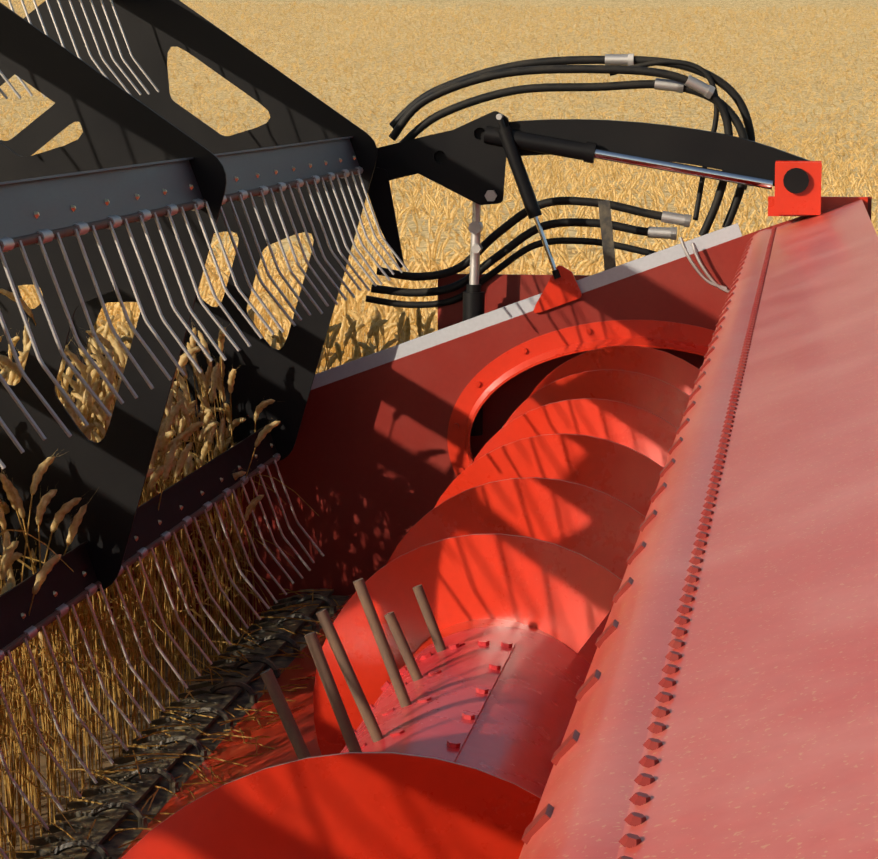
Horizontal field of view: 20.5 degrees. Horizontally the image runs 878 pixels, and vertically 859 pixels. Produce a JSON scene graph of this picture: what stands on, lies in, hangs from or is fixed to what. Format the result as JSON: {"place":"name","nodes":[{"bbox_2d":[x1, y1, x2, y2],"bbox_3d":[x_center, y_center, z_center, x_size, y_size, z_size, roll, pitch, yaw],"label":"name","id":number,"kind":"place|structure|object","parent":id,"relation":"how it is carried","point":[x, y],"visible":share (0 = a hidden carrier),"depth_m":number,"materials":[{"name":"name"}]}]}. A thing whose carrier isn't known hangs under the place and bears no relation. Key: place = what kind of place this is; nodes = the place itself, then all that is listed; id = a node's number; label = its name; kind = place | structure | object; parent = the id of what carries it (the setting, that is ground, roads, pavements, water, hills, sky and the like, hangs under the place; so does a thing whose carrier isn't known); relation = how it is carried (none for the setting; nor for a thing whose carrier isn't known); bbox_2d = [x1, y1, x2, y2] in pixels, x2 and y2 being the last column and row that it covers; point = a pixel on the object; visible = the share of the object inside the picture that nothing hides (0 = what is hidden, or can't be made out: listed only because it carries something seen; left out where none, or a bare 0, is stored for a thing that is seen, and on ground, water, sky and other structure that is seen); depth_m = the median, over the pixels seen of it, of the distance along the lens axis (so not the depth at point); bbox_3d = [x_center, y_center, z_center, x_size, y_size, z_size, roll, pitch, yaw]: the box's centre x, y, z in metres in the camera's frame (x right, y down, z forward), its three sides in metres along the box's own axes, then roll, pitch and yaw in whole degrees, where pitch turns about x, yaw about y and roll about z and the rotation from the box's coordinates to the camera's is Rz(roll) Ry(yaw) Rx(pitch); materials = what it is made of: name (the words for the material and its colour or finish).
{"place":"outdoors","nodes":[
{"label":"outdoors","id":0,"kind":"place"},
{"bbox_2d":[0,621,249,858],"bbox_3d":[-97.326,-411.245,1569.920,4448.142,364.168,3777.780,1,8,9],"label":"ground","id":1,"kind":"structure","parent":0,"point":[106,763],"depth_m":5.54,"materials":[{"name":"soil"}]},
{"bbox_2d":[0,303,226,736],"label":"wheat","id":2,"kind":"object","parent":1,"relation":"on","point":[96,389],"visible":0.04,"depth_m":6.05,"materials":[{"name":"plant"}]},
{"bbox_2d":[0,288,344,858],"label":"wheat","id":3,"kind":"object","parent":1,"relation":"on","point":[167,466],"visible":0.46,"depth_m":5.45,"materials":[{"name":"plant"}]},
{"bbox_2d":[18,229,669,373],"bbox_3d":[-0.127,-0.164,8.334,5.188,0.906,3.190,1,8,9],"label":"wheat","id":4,"kind":"object","parent":1,"relation":"on","point":[348,325],"visible":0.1,"depth_m":8.01,"materials":[{"name":"plant"}]},
{"bbox_2d":[0,0,877,164],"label":"wheat","id":5,"kind":"object","parent":1,"relation":"on","point":[641,108],"visible":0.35,"depth_m":43.17,"materials":[{"name":"plant"}]},
{"bbox_2d":[0,0,877,326],"bbox_3d":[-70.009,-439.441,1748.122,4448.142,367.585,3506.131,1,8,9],"label":"wheat field","id":6,"kind":"structure","parent":1,"relation":"on","point":[594,50],"depth_m":43.68,"materials":[{"name":"yellow plant"}]},
{"bbox_2d":[31,144,877,325],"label":"wheat","id":7,"kind":"object","parent":1,"relation":"on","point":[604,193],"visible":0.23,"depth_m":13.36,"materials":[{"name":"plant"}]},
{"bbox_2d":[74,197,871,626],"bbox_3d":[-0.179,-0.039,6.420,2.580,1.170,0.006,1,8,9],"label":"end sheet","id":8,"kind":"object","parent":1,"relation":"on","point":[366,471],"visible":0.31,"depth_m":6.43,"materials":[{"name":"red metal"}]},
{"bbox_2d":[463,284,484,435],"bbox_3d":[0.089,-0.184,6.417,0.063,0.400,0.057,1,8,9],"label":"lift cylinder","id":9,"kind":"object","parent":8,"relation":"hanging from","point":[473,301],"visible":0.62,"depth_m":6.38,"materials":[{"name":"black paint"}]},
{"bbox_2d":[468,202,482,284],"bbox_3d":[0.096,-0.496,6.370,0.035,0.271,0.050,1,8,9],"label":"piston rod","id":10,"kind":"object","parent":9,"relation":"in","point":[475,227],"visible":0.88,"depth_m":6.36,"materials":[{"name":"silver metal"}]},
{"bbox_2d":[311,223,741,389],"bbox_3d":[-0.044,-0.227,6.382,1.663,0.646,0.020,1,8,9],"label":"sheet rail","id":11,"kind":"object","parent":8,"relation":"attached to","point":[527,305],"visible":0.57,"depth_m":6.33,"materials":[{"name":"white metal"}]},
{"bbox_2d":[533,265,581,312],"bbox_3d":[0.308,-0.363,6.290,0.126,0.125,0.008,1,8,9],"label":"mounting bracket","id":12,"kind":"object","parent":8,"relation":"attached to","point":[564,288],"visible":1,"depth_m":6.29,"materials":[{"name":"red metal"}]},
{"bbox_2d":[438,274,704,458],"bbox_3d":[0.543,0.012,6.478,1.104,0.844,0.010,1,8,9],"label":"panel","id":13,"kind":"object","parent":8,"relation":"attached to","point":[504,402],"depth_m":6.49,"materials":[{"name":"red metal"}]},
{"bbox_2d":[447,320,714,476],"bbox_3d":[0.515,0.038,6.297,1.004,0.644,0.050,1,8,9],"label":"auger opening ring","id":14,"kind":"object","parent":8,"relation":"attached to","point":[496,373],"visible":0.42,"depth_m":6.30,"materials":[{"name":"red paint"}]},
{"bbox_2d":[453,326,663,472],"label":"bolts","id":15,"kind":"object","parent":14,"relation":"attached to","point":[524,351],"visible":0.44,"depth_m":6.33,"materials":[{"name":"red paint"}]},
{"bbox_2d":[598,200,615,269],"bbox_3d":[0.435,-0.486,6.279,0.056,0.216,0.030,1,8,9],"label":"hose bracket","id":16,"kind":"object","parent":8,"relation":"attached to","point":[607,235],"visible":0.75,"depth_m":6.27,"materials":[{"name":"metal"}]},
{"bbox_3d":[-1.231,-0.119,3.674,0.090,0.090,5.640,1,8,9],"label":"reel","id":17,"kind":"object","parent":1,"relation":"on","visible":0},
{"bbox_2d":[0,2,226,591],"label":"reel plate","id":18,"kind":"object","parent":17,"relation":"attached to","point":[120,126],"visible":0.71,"depth_m":4.64,"materials":[{"name":"black paint"}]},
{"bbox_2d":[0,0,377,461],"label":"reel end plate","id":19,"kind":"object","parent":17,"relation":"attached to","point":[155,31],"visible":0.33,"depth_m":6.23,"materials":[{"name":"black paint"}]},
{"bbox_2d":[0,423,277,649],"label":"tine bars","id":20,"kind":"object","parent":19,"relation":"attached to","point":[64,581],"visible":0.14,"depth_m":5.09,"materials":[{"name":"black metal"}]},
{"bbox_2d":[0,136,358,237],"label":"reel bar","id":21,"kind":"object","parent":19,"relation":"attached to","point":[51,199],"visible":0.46,"depth_m":4.19,"materials":[{"name":"black metal"}]},
{"bbox_2d":[0,168,357,655],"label":"tine mounts","id":22,"kind":"object","parent":21,"relation":"attached to","point":[29,239],"visible":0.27,"depth_m":4.51,"materials":[{"name":"black metal"}]},
{"bbox_2d":[21,156,355,618],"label":"bolts","id":23,"kind":"object","parent":21,"relation":"attached to","point":[37,215],"visible":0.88,"depth_m":4.65,"materials":[{"name":"gold metal"}]},
{"bbox_2d":[0,0,408,858],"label":"reel tines","id":24,"kind":"object","parent":21,"relation":"attached to","point":[8,244],"visible":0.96,"depth_m":4.62,"materials":[{"name":"metal"}]},
{"bbox_2d":[403,111,508,204],"bbox_3d":[0.043,-0.707,6.315,0.278,0.243,0.008,1,8,9],"label":"arm bracket","id":25,"kind":"object","parent":17,"relation":"attached to","point":[471,167],"visible":0.92,"depth_m":6.31,"materials":[{"name":"black metal"}]},
{"bbox_2d":[485,114,502,200],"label":"pivot bolts","id":26,"kind":"object","parent":25,"relation":"attached to","point":[490,195],"visible":0.96,"depth_m":6.30,"materials":[{"name":"metal"}]},
{"bbox_2d":[497,116,560,278],"bbox_3d":[0.233,-0.600,6.272,0.172,0.420,0.045,1,8,9],"label":"hydraulic cylinder","id":27,"kind":"object","parent":17,"relation":"hanging from","point":[520,175],"visible":0.98,"depth_m":6.25,"materials":[{"name":"black paint"}]},
{"bbox_2d":[534,216,556,270],"bbox_3d":[0.276,-0.477,6.275,0.066,0.149,0.018,1,8,9],"label":"piston rod","id":28,"kind":"object","parent":27,"relation":"attached to","point":[545,243],"visible":1,"depth_m":6.27,"materials":[{"name":"silver metal"}]},
{"bbox_2d":[484,126,596,162],"bbox_3d":[0.262,-0.737,6.269,0.293,0.096,0.054,1,8,9],"label":"barrel","id":29,"kind":"object","parent":17,"relation":"attached to","point":[584,152],"visible":0.98,"depth_m":6.25,"materials":[{"name":"black paint"}]},
{"bbox_2d":[365,56,754,307],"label":"hoses","id":30,"kind":"object","parent":17,"relation":"attached to","point":[546,65],"visible":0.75,"depth_m":6.36,"materials":[{"name":"rubber"}]},
{"bbox_2d":[605,54,729,292],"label":"hose fittings","id":31,"kind":"object","parent":30,"relation":"attached to","point":[702,88],"visible":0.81,"depth_m":6.30,"materials":[{"name":"metal"}]},
{"bbox_2d":[594,149,772,189],"bbox_3d":[0.615,-0.671,6.224,0.484,0.107,0.026,1,8,9],"label":"piston rod","id":32,"kind":"object","parent":17,"relation":"attached to","point":[691,170],"visible":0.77,"depth_m":6.21,"materials":[{"name":"silver metal"}]},
{"bbox_2d":[118,594,352,858],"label":"floor sheet","id":33,"kind":"object","parent":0,"point":[302,712],"depth_m":4.93,"materials":[{"name":"red paint"}]},
{"bbox_2d":[0,588,342,858],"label":"loose straw","id":34,"kind":"object","parent":33,"relation":"on","point":[187,724],"visible":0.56,"depth_m":5.00,"materials":[{"name":"yellow plant"}]},
{"bbox_2d":[16,594,349,858],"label":"guards","id":35,"kind":"object","parent":33,"relation":"on","point":[107,848],"visible":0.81,"depth_m":5.00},
{"bbox_2d":[41,588,335,858],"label":"knife","id":36,"kind":"object","parent":35,"relation":"on","point":[103,829],"visible":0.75,"depth_m":5.03,"materials":[{"name":"grey metal"}]},
{"bbox_2d":[120,346,699,858],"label":"auger flights","id":37,"kind":"object","parent":33,"relation":"on","point":[536,516],"visible":0.62,"depth_m":3.54,"materials":[{"name":"red paint"}]},
{"bbox_2d":[341,626,590,796],"bbox_3d":[0.011,0.537,2.977,0.372,0.376,1.040,1,8,9],"label":"auger drum","id":38,"kind":"object","parent":37,"relation":"on","point":[515,729],"visible":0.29,"depth_m":3.08,"materials":[{"name":"red metal"}]},
{"bbox_2d":[260,578,445,758],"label":"auger fingers","id":39,"kind":"object","parent":38,"relation":"on","point":[279,701],"visible":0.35,"depth_m":2.90,"materials":[{"name":"metal"}]},
{"bbox_2d":[353,640,512,748],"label":"drum bolts","id":40,"kind":"object","parent":38,"relation":"on","point":[470,715],"visible":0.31,"depth_m":3.20,"materials":[{"name":"red metal"}]},
{"bbox_2d":[405,610,610,664],"bbox_3d":[0.084,0.470,3.452,0.370,0.370,5.790,1,8,9],"label":"auger tube","id":41,"kind":"object","parent":37,"relation":"on","point":[587,651],"visible":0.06,"depth_m":3.50,"materials":[{"name":"red paint"}]},
{"bbox_2d":[519,199,877,858],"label":"panel","id":42,"kind":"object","parent":33,"relation":"on","point":[768,738],"depth_m":1.67,"materials":[{"name":"red metal"}]},
{"bbox_2d":[521,227,776,858],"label":"bolts","id":43,"kind":"object","parent":42,"relation":"attached to","point":[543,817],"visible":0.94,"depth_m":1.85,"materials":[{"name":"red metal"}]},
{"bbox_2d":[768,161,867,215],"bbox_3d":[0.955,-0.604,6.105,0.250,0.140,0.121,1,8,9],"label":"pivot bracket","id":44,"kind":"object","parent":42,"relation":"on","point":[809,200],"visible":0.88,"depth_m":6.06,"materials":[{"name":"red metal"}]},
{"bbox_2d":[375,119,809,185],"bbox_3d":[0.060,-0.644,6.364,1.806,0.340,0.060,1,8,9],"label":"reel arm","id":45,"kind":"object","parent":44,"relation":"attached to","point":[714,150],"visible":0.4,"depth_m":6.25},
{"bbox_2d":[368,167,403,267],"bbox_3d":[-0.150,-0.560,6.363,0.118,0.273,0.006,1,8,9],"label":"plate","id":46,"kind":"object","parent":45,"relation":"attached to","point":[380,195],"visible":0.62,"depth_m":6.36,"materials":[{"name":"black metal"}]},
{"bbox_2d":[783,168,808,193],"bbox_3d":[0.905,-0.635,6.144,0.064,0.064,0.220,1,8,9],"label":"pin","id":47,"kind":"object","parent":44,"relation":"attached to","point":[795,180],"visible":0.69,"depth_m":6.04,"materials":[{"name":"black metal"}]},
{"bbox_2d":[75,324,422,425],"bbox_3d":[-0.258,1.161,-1.087,32.000,0.001,21.550,1,8,9],"label":"field underlay","id":48,"kind":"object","parent":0,"point":[278,345],"depth_m":9.05,"materials":[{"name":"brown soil"}]}
]}

